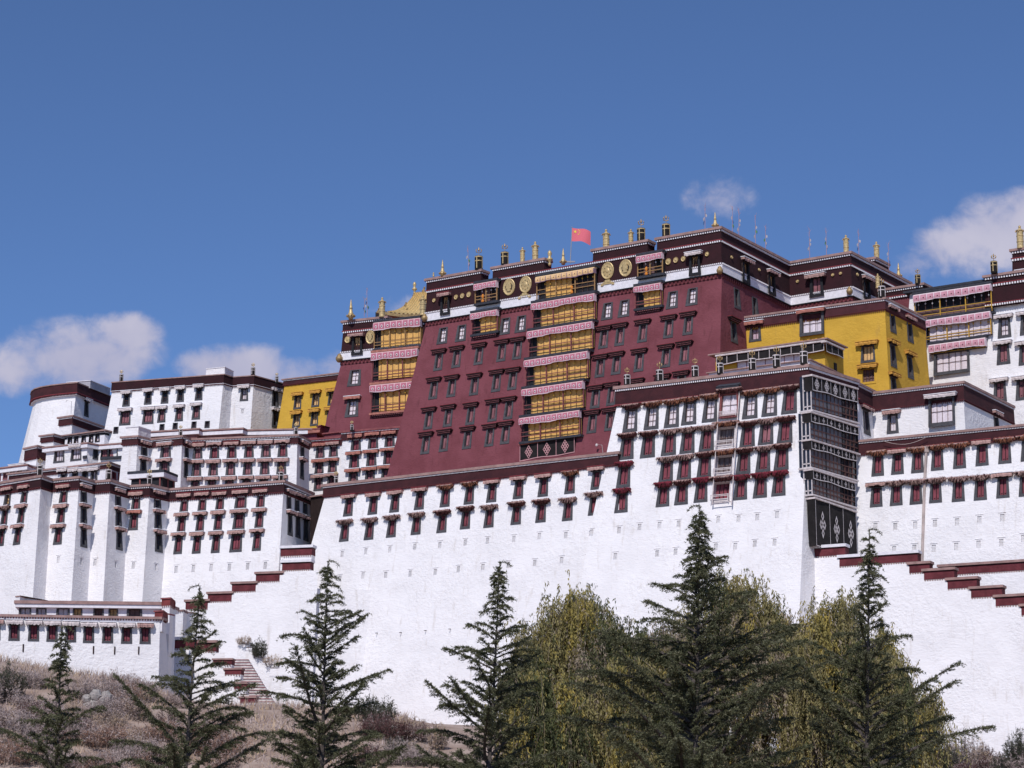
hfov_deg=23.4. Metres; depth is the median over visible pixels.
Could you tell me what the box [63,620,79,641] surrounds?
window
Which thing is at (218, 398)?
white fort
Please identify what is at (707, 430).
window
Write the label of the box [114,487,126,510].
window
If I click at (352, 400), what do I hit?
window
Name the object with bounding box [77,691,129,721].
shrub
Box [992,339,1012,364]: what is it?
window
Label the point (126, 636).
window
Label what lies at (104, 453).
window
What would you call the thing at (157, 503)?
window
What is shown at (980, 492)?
window
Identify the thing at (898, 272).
gilded spire
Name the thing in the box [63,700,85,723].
shrub
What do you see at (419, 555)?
curtain wall
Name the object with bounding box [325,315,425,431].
red tower
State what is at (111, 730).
shrub
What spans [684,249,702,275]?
window
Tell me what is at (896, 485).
window
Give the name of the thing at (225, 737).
shrub
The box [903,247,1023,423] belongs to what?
white upper house
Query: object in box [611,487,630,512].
window
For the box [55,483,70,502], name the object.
window
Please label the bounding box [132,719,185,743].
shrub
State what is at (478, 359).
window
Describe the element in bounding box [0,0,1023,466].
sky
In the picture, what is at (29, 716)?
shrub
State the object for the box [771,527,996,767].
deodar cedar
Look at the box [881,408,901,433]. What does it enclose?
window
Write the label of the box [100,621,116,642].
window
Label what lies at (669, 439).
window
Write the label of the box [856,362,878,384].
window
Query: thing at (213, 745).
shrub
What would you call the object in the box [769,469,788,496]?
window
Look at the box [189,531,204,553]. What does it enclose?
window
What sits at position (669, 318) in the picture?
window
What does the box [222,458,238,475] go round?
window
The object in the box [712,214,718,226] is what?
gilded spire
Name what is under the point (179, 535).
window
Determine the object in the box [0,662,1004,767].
ground
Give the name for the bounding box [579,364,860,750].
white tower
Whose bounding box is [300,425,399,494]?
white annex
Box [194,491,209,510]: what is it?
window
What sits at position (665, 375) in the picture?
window
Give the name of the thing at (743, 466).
window
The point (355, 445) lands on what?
window
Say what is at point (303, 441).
window
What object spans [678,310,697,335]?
window
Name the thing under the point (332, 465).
window
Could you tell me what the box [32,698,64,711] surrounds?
shrub
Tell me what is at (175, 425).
window
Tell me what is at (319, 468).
window
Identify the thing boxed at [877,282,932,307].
red annex
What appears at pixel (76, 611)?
window
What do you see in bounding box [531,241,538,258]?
gilded banner
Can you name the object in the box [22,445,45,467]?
terrace house
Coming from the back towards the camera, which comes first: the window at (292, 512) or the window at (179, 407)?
the window at (179, 407)
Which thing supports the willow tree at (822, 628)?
on the ground at (452, 746)
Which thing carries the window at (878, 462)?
in the wall at (949, 497)
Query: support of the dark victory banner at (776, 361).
on the white tower at (759, 466)
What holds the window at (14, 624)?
in the gatehouse
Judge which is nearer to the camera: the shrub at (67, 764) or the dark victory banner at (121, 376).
the shrub at (67, 764)
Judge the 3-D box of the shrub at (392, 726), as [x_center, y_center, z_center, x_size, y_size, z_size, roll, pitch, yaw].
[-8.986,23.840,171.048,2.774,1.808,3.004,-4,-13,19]
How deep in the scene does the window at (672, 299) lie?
250.48 m
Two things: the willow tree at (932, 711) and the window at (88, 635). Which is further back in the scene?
the window at (88, 635)
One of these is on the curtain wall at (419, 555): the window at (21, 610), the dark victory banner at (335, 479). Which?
the dark victory banner at (335, 479)
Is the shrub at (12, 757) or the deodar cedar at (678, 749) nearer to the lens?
the deodar cedar at (678, 749)
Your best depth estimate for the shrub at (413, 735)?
170.81 m
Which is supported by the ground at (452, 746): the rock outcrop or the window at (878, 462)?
the rock outcrop
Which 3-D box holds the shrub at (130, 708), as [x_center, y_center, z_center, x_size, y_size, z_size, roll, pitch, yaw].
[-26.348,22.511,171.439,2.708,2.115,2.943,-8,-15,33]
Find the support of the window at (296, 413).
in the yellow house at (306, 401)
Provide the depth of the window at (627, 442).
233.93 m
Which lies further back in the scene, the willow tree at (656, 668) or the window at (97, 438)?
the window at (97, 438)
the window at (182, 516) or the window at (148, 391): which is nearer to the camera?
the window at (182, 516)
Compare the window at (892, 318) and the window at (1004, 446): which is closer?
the window at (1004, 446)
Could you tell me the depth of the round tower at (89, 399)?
308.13 m
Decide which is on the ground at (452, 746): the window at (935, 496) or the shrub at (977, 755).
the shrub at (977, 755)
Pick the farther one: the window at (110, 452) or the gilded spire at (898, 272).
the window at (110, 452)
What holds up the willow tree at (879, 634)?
on the ground at (452, 746)
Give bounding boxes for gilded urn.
[412,282,416,293]
[547,250,552,266]
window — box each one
[0,485,12,504]
[0,504,10,524]
[0,524,7,545]
[2,472,7,479]
[6,619,22,640]
[10,523,24,544]
[13,502,27,523]
[17,483,29,502]
[19,608,30,613]
[25,619,42,640]
[36,608,46,614]
[44,620,60,641]
[50,523,66,544]
[52,503,68,522]
[53,450,63,462]
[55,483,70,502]
[56,467,67,477]
[56,608,69,614]
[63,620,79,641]
[67,467,79,476]
[68,443,81,460]
[72,608,81,614]
[77,467,88,477]
[79,502,91,523]
[79,523,92,547]
[80,483,91,502]
[81,621,97,642]
[83,397,92,417]
[85,466,99,479]
[92,449,98,459]
[93,608,103,615]
[95,434,99,441]
[100,449,107,456]
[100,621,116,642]
[108,449,117,456]
[108,609,117,615]
[112,471,116,479]
[113,427,118,433]
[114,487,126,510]
[114,505,126,525]
[114,526,127,550]
[117,407,132,425]
[119,622,135,643]
[120,390,131,406]
[125,509,141,529]
[127,490,143,508]
[127,609,141,615]
[137,622,153,643]
[139,455,151,470]
[140,406,154,423]
[140,439,151,455]
[142,388,153,404]
[152,508,166,528]
[153,489,165,508]
[153,528,167,552]
[155,405,167,422]
[155,457,172,470]
[156,441,172,457]
[159,387,170,403]
[159,424,164,429]
[170,531,186,553]
[172,403,184,421]
[172,423,177,429]
[173,511,189,531]
[174,385,185,401]
[176,492,191,511]
[183,458,192,477]
[184,440,191,457]
[186,476,202,486]
[188,459,203,475]
[189,402,202,419]
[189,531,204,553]
[191,421,196,427]
[192,442,205,458]
[192,510,207,530]
[193,383,204,400]
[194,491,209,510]
[203,476,219,484]
[204,421,209,427]
[205,458,220,475]
[206,441,221,458]
[208,530,223,552]
[210,509,226,529]
[211,490,227,509]
[221,475,236,483]
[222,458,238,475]
[223,440,239,457]
[227,529,245,551]
[229,508,248,529]
[232,488,248,508]
[237,384,249,400]
[238,475,253,482]
[239,458,255,474]
[240,440,256,457]
[249,528,264,550]
[251,507,267,527]
[252,488,267,506]
[255,474,271,481]
[256,457,272,474]
[257,439,273,457]
[271,387,282,406]
[271,406,279,427]
[272,474,287,479]
[273,457,289,473]
[274,438,290,456]
[286,488,296,515]
[286,509,297,536]
[290,409,302,427]
[291,391,303,409]
[294,491,304,517]
[295,511,305,538]
[299,456,308,479]
[300,439,308,456]
[302,515,310,541]
[303,494,310,520]
[307,408,320,425]
[309,389,321,406]
[310,473,323,490]
[311,458,324,473]
[312,442,324,457]
[323,406,329,419]
[323,472,338,483]
[324,457,339,472]
[325,387,334,405]
[325,440,339,456]
[336,518,352,541]
[340,493,356,516]
[343,394,361,417]
[344,467,360,480]
[345,450,361,467]
[347,331,364,355]
[347,369,360,386]
[347,433,362,450]
[358,516,377,539]
[361,466,376,478]
[362,448,378,465]
[364,431,380,448]
[365,491,381,514]
[377,464,389,477]
[379,446,394,463]
[381,429,396,446]
[381,514,400,537]
[386,489,403,512]
[406,511,425,534]
[411,486,428,509]
[417,430,434,454]
[420,406,437,429]
[425,376,442,399]
[430,347,446,370]
[432,509,451,532]
[434,483,453,506]
[436,291,450,315]
[436,327,447,344]
[436,428,452,451]
[440,403,456,426]
[443,373,460,397]
[448,344,464,367]
[455,324,466,341]
[456,505,474,528]
[459,425,475,448]
[459,481,477,504]
[462,401,479,424]
[466,372,483,395]
[470,341,487,364]
[478,504,498,527]
[481,422,497,446]
[483,478,500,502]
[484,397,500,421]
[488,368,504,391]
[493,338,509,361]
[497,420,514,444]
[499,317,510,334]
[500,395,517,419]
[504,366,521,389]
[506,500,525,524]
[509,335,526,359]
[509,475,527,498]
[514,315,525,332]
[531,498,550,522]
[534,472,551,496]
[557,496,576,520]
[560,469,578,493]
[583,408,601,433]
[583,491,602,515]
[586,384,603,408]
[587,465,605,489]
[591,353,608,377]
[595,324,611,348]
[600,406,615,430]
[601,302,612,320]
[602,381,620,405]
[607,350,625,374]
[611,321,628,345]
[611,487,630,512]
[612,460,633,487]
[616,432,636,459]
[617,299,629,317]
[620,403,639,432]
[630,347,648,371]
[630,377,645,383]
[633,318,651,342]
[637,430,658,457]
[640,400,661,429]
[652,481,671,506]
[653,372,671,380]
[656,342,675,367]
[656,455,676,481]
[657,427,678,455]
[659,313,677,338]
[661,398,681,427]
[666,290,677,308]
[671,369,690,378]
[672,479,690,504]
[674,453,693,479]
[675,339,693,364]
[677,426,697,453]
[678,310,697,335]
[678,395,699,425]
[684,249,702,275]
[685,287,697,305]
[690,476,709,502]
[693,451,714,477]
[695,423,716,451]
[699,392,718,422]
[708,474,732,501]
[710,448,734,475]
[711,420,739,447]
[715,386,742,418]
[727,315,741,343]
[729,474,750,499]
[733,446,753,474]
[734,287,740,309]
[735,419,758,446]
[740,256,755,284]
[740,388,760,418]
[744,319,763,341]
[750,472,769,497]
[752,296,758,314]
[753,444,773,472]
[755,417,775,445]
[758,386,779,416]
[767,268,780,296]
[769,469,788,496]
[771,442,791,470]
[773,415,795,443]
[778,384,799,414]
[796,306,825,336]
[804,271,825,297]
[855,339,878,362]
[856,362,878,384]
[860,403,874,435]
[862,274,875,298]
[865,481,885,506]
[866,449,886,476]
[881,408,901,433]
[884,479,906,505]
[886,447,906,474]
[887,338,900,368]
[888,303,899,333]
[888,370,901,388]
[904,349,917,379]
[904,478,925,504]
[905,313,916,343]
[906,446,924,472]
[923,391,956,427]
[924,476,946,502]
[926,443,947,470]
[933,349,969,375]
[946,475,968,501]
[948,441,969,468]
[967,473,991,500]
[971,438,991,465]
[988,376,1008,400]
[991,471,1012,497]
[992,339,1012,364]
[992,409,1003,426]
[993,312,1013,338]
[993,436,1015,463]
[1011,375,1023,400]
[1013,470,1023,496]
[1014,340,1023,365]
[1015,310,1023,335]
[1016,434,1023,461]
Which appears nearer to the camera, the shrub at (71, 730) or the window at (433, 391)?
the shrub at (71, 730)
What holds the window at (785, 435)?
in the white tower at (759, 466)
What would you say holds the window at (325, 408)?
in the yellow house at (306, 401)
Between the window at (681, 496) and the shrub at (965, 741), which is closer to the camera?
the shrub at (965, 741)
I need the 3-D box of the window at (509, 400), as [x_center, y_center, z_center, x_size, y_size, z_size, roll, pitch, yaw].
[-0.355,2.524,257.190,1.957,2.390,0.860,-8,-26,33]
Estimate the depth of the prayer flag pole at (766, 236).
260.28 m
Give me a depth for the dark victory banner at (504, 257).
263.56 m
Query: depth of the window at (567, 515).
234.73 m
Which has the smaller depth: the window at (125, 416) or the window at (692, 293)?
the window at (692, 293)
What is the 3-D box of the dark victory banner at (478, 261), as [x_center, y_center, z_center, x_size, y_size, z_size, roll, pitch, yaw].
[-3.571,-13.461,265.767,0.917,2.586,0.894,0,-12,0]
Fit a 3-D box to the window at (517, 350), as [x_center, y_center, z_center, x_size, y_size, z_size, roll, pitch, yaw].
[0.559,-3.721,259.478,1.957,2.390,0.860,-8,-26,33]
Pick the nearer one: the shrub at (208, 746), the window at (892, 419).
the shrub at (208, 746)
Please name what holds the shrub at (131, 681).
on the ground at (452, 746)
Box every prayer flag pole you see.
[362,296,365,316]
[730,206,733,230]
[754,217,756,242]
[764,226,767,248]
[807,226,810,257]
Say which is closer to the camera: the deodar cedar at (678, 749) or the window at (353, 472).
the deodar cedar at (678, 749)
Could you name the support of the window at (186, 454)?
in the white lodging
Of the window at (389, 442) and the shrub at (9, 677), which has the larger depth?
the window at (389, 442)
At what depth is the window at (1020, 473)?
221.54 m
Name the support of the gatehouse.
on the ground at (452, 746)
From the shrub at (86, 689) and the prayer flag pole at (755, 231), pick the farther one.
the prayer flag pole at (755, 231)
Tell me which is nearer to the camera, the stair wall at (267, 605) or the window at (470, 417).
the stair wall at (267, 605)
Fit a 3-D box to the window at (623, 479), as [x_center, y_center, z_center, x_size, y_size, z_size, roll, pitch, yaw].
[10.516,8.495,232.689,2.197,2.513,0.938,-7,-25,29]
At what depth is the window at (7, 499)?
248.41 m
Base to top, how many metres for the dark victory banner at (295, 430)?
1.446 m
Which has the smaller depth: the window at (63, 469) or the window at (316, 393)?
the window at (63, 469)
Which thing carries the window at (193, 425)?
in the white fort
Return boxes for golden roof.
[375,287,426,317]
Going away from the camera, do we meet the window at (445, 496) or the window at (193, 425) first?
the window at (445, 496)
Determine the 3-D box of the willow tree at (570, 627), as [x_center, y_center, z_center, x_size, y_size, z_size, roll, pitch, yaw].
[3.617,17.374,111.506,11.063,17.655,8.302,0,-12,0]
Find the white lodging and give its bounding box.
[119,426,311,489]
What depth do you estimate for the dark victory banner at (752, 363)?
229.80 m
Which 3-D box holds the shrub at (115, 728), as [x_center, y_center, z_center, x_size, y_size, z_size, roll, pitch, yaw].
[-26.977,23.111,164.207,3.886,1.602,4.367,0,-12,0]
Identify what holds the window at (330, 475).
in the white annex at (356, 454)
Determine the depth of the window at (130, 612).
209.75 m
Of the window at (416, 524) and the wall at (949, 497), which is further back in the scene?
the window at (416, 524)
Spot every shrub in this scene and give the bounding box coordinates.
[0,658,29,699]
[0,676,20,702]
[0,704,23,717]
[0,709,38,737]
[0,710,14,734]
[0,714,26,729]
[0,729,25,750]
[0,732,43,766]
[1,667,35,680]
[9,692,52,706]
[10,710,39,728]
[11,700,54,719]
[13,732,54,755]
[16,723,52,744]
[18,668,49,688]
[20,717,66,740]
[26,670,65,688]
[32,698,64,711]
[42,702,94,719]
[43,748,87,767]
[44,753,73,767]
[48,721,84,739]
[53,672,115,699]
[61,718,104,743]
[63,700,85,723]
[68,722,133,747]
[69,716,98,731]
[74,748,119,767]
[77,682,97,698]
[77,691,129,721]
[78,749,128,767]
[84,702,123,719]
[85,720,133,737]
[87,690,147,716]
[89,708,129,727]
[90,750,116,766]
[92,666,142,684]
[93,676,134,700]
[100,684,129,702]
[101,675,146,700]
[101,723,124,748]
[103,737,152,765]
[109,675,156,692]
[112,729,164,755]
[113,697,151,722]
[113,697,152,718]
[118,676,166,694]
[122,726,158,738]
[125,684,151,702]
[126,733,147,746]
[129,677,160,699]
[129,736,166,748]
[131,748,154,765]
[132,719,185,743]
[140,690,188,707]
[149,752,171,767]
[152,709,178,724]
[161,717,198,734]
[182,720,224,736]
[193,720,252,754]
[195,734,232,754]
[200,738,219,753]
[200,745,241,767]
[209,713,235,724]
[248,635,268,657]
[351,741,382,762]
[352,712,414,740]
[354,690,397,722]
[354,745,377,765]
[360,710,394,726]
[362,718,397,738]
[376,736,433,765]
[380,731,412,756]
[395,711,430,731]
[403,720,439,741]
[403,739,429,756]
[415,748,453,766]
[425,720,449,749]
[936,745,959,767]
[938,740,969,767]
[947,725,973,759]
[948,741,962,761]
[953,760,977,767]
[958,752,978,766]
[960,735,990,762]
[970,738,990,765]
[972,745,1001,763]
[975,754,992,767]
[989,751,1012,767]
[1001,725,1023,767]
[1006,748,1023,767]
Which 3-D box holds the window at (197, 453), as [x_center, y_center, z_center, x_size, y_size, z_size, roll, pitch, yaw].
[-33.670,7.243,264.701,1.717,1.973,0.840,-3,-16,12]
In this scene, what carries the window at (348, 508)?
in the curtain wall at (419, 555)
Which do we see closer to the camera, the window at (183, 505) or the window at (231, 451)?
the window at (183, 505)
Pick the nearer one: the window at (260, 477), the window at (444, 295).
the window at (260, 477)
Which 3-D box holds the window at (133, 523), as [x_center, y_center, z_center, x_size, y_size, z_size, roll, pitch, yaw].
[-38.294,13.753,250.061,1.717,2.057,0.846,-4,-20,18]
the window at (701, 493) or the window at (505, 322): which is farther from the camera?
the window at (505, 322)
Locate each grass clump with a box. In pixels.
[235,635,251,644]
[261,654,282,667]
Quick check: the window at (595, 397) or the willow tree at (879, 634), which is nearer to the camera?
the willow tree at (879, 634)
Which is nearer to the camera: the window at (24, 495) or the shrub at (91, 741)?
the shrub at (91, 741)
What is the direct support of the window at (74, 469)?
in the terrace house at (95, 471)
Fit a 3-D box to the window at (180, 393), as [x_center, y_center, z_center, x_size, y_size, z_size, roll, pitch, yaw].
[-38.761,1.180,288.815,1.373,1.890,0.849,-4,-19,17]
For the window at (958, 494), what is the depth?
224.31 m
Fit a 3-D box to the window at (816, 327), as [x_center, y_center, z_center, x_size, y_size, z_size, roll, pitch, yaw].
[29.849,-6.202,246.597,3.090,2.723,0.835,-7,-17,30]
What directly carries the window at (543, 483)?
in the curtain wall at (419, 555)
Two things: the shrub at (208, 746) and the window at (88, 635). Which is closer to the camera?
the shrub at (208, 746)
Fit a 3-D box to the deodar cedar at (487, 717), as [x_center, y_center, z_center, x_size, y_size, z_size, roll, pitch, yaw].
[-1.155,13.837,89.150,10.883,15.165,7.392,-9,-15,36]
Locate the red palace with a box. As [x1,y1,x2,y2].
[387,226,912,476]
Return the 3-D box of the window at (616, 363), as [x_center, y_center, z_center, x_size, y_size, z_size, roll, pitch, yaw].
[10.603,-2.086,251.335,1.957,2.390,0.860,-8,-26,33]
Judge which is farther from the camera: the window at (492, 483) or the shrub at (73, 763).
the window at (492, 483)
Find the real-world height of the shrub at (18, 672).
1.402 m
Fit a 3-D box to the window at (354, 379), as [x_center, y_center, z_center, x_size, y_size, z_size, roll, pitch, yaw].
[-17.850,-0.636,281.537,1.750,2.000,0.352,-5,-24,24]
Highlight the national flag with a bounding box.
[567,228,590,262]
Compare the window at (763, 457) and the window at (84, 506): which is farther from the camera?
the window at (84, 506)
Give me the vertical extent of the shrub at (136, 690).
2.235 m
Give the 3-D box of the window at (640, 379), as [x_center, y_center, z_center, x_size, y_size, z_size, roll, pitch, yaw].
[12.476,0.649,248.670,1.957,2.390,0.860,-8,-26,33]
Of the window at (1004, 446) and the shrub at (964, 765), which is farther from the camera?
the window at (1004, 446)
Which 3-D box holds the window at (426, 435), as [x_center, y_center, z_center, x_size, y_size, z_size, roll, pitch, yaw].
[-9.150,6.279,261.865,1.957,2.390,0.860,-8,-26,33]
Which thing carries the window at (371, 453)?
in the white annex at (356, 454)
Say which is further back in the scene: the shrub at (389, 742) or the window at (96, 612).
the window at (96, 612)
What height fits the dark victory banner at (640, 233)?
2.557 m
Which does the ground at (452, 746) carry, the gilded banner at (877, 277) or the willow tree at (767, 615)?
the willow tree at (767, 615)
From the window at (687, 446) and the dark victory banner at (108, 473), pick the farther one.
the dark victory banner at (108, 473)
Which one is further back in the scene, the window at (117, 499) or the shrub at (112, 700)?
the window at (117, 499)
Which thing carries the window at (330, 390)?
in the yellow house at (306, 401)
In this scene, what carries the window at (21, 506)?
in the buttressed wall at (77, 538)
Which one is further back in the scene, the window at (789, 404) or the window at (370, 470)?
the window at (370, 470)
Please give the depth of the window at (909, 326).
247.93 m
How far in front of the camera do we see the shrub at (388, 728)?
169.88 m
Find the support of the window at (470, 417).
in the red palace
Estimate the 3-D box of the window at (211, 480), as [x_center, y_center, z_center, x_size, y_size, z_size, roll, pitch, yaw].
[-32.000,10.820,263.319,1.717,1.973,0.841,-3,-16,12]
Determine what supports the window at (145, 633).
in the gatehouse
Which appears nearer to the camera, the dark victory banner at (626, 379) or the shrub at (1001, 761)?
the shrub at (1001, 761)
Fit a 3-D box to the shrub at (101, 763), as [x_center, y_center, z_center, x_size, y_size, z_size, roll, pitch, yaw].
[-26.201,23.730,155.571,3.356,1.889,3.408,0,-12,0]
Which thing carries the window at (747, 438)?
in the white tower at (759, 466)
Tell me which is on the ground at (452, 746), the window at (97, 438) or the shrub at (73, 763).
the shrub at (73, 763)
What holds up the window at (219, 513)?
in the buttressed wall at (77, 538)
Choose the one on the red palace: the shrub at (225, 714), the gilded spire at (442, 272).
the gilded spire at (442, 272)
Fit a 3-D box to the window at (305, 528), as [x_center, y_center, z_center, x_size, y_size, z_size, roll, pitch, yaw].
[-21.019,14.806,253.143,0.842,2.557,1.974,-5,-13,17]
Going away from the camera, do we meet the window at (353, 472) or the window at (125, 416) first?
the window at (353, 472)
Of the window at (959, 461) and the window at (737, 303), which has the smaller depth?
the window at (959, 461)
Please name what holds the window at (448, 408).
in the red palace
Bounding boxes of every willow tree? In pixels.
[470,570,683,767]
[484,642,638,767]
[590,628,761,767]
[664,567,791,767]
[732,585,929,767]
[801,601,921,767]
[808,648,971,767]
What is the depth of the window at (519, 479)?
238.66 m
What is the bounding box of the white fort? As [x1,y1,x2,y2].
[105,367,283,442]
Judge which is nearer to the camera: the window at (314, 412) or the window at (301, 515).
the window at (301, 515)
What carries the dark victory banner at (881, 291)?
on the yellow house at (883, 339)
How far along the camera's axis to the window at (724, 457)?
228.24 m
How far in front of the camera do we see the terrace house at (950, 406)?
235.33 m
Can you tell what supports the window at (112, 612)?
in the gatehouse
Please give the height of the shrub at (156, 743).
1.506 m
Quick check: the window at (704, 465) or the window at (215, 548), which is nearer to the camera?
the window at (704, 465)
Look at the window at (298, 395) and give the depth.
288.09 m
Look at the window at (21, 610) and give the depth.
208.98 m
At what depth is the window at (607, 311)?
254.68 m
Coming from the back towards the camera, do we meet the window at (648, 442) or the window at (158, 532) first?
the window at (158, 532)
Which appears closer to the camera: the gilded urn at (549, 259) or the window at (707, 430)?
the window at (707, 430)
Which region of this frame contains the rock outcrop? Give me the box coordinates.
[82,689,111,706]
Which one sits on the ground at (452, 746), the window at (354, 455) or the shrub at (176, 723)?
the shrub at (176, 723)
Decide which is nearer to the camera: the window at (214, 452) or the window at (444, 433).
the window at (444, 433)
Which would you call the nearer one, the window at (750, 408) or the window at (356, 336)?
the window at (750, 408)
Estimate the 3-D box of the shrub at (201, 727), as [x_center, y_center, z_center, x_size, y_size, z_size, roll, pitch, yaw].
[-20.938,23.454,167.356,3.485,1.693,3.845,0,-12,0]
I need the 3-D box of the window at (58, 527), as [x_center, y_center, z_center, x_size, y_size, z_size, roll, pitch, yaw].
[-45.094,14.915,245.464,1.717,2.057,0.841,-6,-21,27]
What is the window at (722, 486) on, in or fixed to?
in the white tower at (759, 466)
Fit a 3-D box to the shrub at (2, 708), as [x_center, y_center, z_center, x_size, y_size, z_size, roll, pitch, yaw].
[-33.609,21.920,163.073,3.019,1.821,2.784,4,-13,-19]
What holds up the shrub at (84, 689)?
on the ground at (452, 746)
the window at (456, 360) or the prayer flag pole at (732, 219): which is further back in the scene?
the window at (456, 360)
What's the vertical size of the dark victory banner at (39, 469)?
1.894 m
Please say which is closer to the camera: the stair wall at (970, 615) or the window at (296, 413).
the stair wall at (970, 615)
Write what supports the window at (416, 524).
in the curtain wall at (419, 555)
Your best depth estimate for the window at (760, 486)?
225.19 m
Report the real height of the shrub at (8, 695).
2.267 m
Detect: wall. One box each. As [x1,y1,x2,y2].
[0,475,314,613]
[173,544,370,709]
[310,451,621,725]
[813,543,1023,756]
[853,424,1023,567]
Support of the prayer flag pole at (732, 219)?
on the red palace
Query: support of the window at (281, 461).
in the white lodging
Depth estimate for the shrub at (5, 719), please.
160.16 m
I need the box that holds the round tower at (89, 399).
[19,380,110,462]
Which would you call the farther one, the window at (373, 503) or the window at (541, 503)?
the window at (373, 503)
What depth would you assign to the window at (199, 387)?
288.17 m
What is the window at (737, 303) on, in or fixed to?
in the red palace
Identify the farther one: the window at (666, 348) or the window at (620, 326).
the window at (620, 326)
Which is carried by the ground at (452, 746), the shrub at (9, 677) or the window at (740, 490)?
the shrub at (9, 677)
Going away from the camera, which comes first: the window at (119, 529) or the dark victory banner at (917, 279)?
the window at (119, 529)
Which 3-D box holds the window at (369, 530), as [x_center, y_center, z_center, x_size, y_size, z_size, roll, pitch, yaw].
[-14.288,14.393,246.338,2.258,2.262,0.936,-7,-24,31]
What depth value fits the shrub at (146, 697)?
178.81 m
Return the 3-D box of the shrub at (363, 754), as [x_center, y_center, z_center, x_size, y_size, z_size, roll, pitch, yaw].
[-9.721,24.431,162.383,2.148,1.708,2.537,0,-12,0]
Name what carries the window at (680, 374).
in the red palace
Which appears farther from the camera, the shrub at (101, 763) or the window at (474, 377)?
the window at (474, 377)
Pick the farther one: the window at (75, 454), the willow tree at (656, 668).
the window at (75, 454)
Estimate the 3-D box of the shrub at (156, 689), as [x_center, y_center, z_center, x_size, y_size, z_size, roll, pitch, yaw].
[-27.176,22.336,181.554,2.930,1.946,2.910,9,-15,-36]
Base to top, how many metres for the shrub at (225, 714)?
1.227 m
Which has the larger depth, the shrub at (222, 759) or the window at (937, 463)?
the window at (937, 463)
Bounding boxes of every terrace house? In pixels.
[0,462,44,480]
[6,461,120,480]
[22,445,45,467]
[38,433,64,446]
[42,442,122,468]
[57,415,104,434]
[62,429,111,443]
[127,469,177,487]
[858,381,1015,439]
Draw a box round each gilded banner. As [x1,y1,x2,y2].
[378,297,385,316]
[419,295,425,315]
[519,247,525,261]
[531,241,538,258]
[602,229,610,246]
[628,229,633,241]
[842,235,849,251]
[873,242,879,257]
[875,273,880,288]
[1015,225,1023,248]
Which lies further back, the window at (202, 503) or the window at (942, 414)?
the window at (202, 503)
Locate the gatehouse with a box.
[0,595,194,693]
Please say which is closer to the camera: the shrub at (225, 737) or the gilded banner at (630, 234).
the shrub at (225, 737)
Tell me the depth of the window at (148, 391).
290.07 m
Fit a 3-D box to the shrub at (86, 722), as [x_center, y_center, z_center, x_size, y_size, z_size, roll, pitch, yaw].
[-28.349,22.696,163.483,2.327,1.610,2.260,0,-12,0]
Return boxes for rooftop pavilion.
[706,337,847,374]
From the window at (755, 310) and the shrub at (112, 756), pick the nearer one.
the shrub at (112, 756)
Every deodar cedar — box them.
[0,625,121,767]
[107,584,288,767]
[254,560,407,767]
[402,559,571,767]
[555,503,835,767]
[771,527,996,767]
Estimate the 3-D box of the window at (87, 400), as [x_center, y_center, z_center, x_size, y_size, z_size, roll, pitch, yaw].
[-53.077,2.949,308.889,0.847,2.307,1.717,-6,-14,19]
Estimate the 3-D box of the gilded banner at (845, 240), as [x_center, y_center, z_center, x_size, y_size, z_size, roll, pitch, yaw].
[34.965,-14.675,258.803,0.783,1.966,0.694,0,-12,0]
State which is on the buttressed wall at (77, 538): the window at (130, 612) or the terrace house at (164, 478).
the terrace house at (164, 478)
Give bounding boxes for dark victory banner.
[36,458,42,474]
[106,463,111,478]
[119,370,123,380]
[147,469,151,483]
[251,363,254,374]
[275,373,278,383]
[278,467,283,479]
[294,424,297,433]
[334,472,337,482]
[350,421,353,431]
[475,248,482,269]
[501,244,508,264]
[624,368,630,384]
[637,220,644,240]
[656,362,662,380]
[662,216,669,235]
[691,359,698,376]
[717,356,723,374]
[748,351,755,369]
[772,346,780,367]
[800,342,807,364]
[878,278,885,297]
[915,269,920,284]
[990,254,997,273]
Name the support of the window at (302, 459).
in the white lodging
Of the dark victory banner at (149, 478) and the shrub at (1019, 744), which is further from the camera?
the dark victory banner at (149, 478)
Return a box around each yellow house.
[277,372,338,428]
[744,297,929,390]
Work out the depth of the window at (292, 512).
249.57 m
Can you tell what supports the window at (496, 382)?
in the red palace
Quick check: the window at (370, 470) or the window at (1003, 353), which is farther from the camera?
the window at (370, 470)
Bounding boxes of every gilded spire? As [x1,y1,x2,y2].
[346,301,354,319]
[439,260,446,275]
[560,249,566,264]
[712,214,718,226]
[897,263,901,276]
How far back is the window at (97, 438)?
290.00 m
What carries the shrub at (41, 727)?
on the ground at (452, 746)
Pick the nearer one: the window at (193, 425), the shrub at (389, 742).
the shrub at (389, 742)
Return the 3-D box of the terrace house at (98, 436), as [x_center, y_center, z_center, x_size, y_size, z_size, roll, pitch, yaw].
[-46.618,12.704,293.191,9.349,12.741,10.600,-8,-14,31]
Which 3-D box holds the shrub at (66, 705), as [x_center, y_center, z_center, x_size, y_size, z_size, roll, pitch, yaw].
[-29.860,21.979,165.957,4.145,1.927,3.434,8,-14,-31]
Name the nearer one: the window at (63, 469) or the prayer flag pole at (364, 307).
the window at (63, 469)
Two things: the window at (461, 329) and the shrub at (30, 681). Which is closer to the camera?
the shrub at (30, 681)
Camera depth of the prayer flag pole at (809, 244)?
261.17 m
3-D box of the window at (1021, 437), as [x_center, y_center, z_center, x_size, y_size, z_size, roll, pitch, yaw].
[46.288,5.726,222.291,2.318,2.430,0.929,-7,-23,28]
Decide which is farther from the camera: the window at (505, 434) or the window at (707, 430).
the window at (505, 434)
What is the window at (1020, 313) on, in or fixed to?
in the white upper house at (974, 333)
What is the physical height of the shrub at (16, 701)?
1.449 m
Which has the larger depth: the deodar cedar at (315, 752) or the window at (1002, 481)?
the window at (1002, 481)

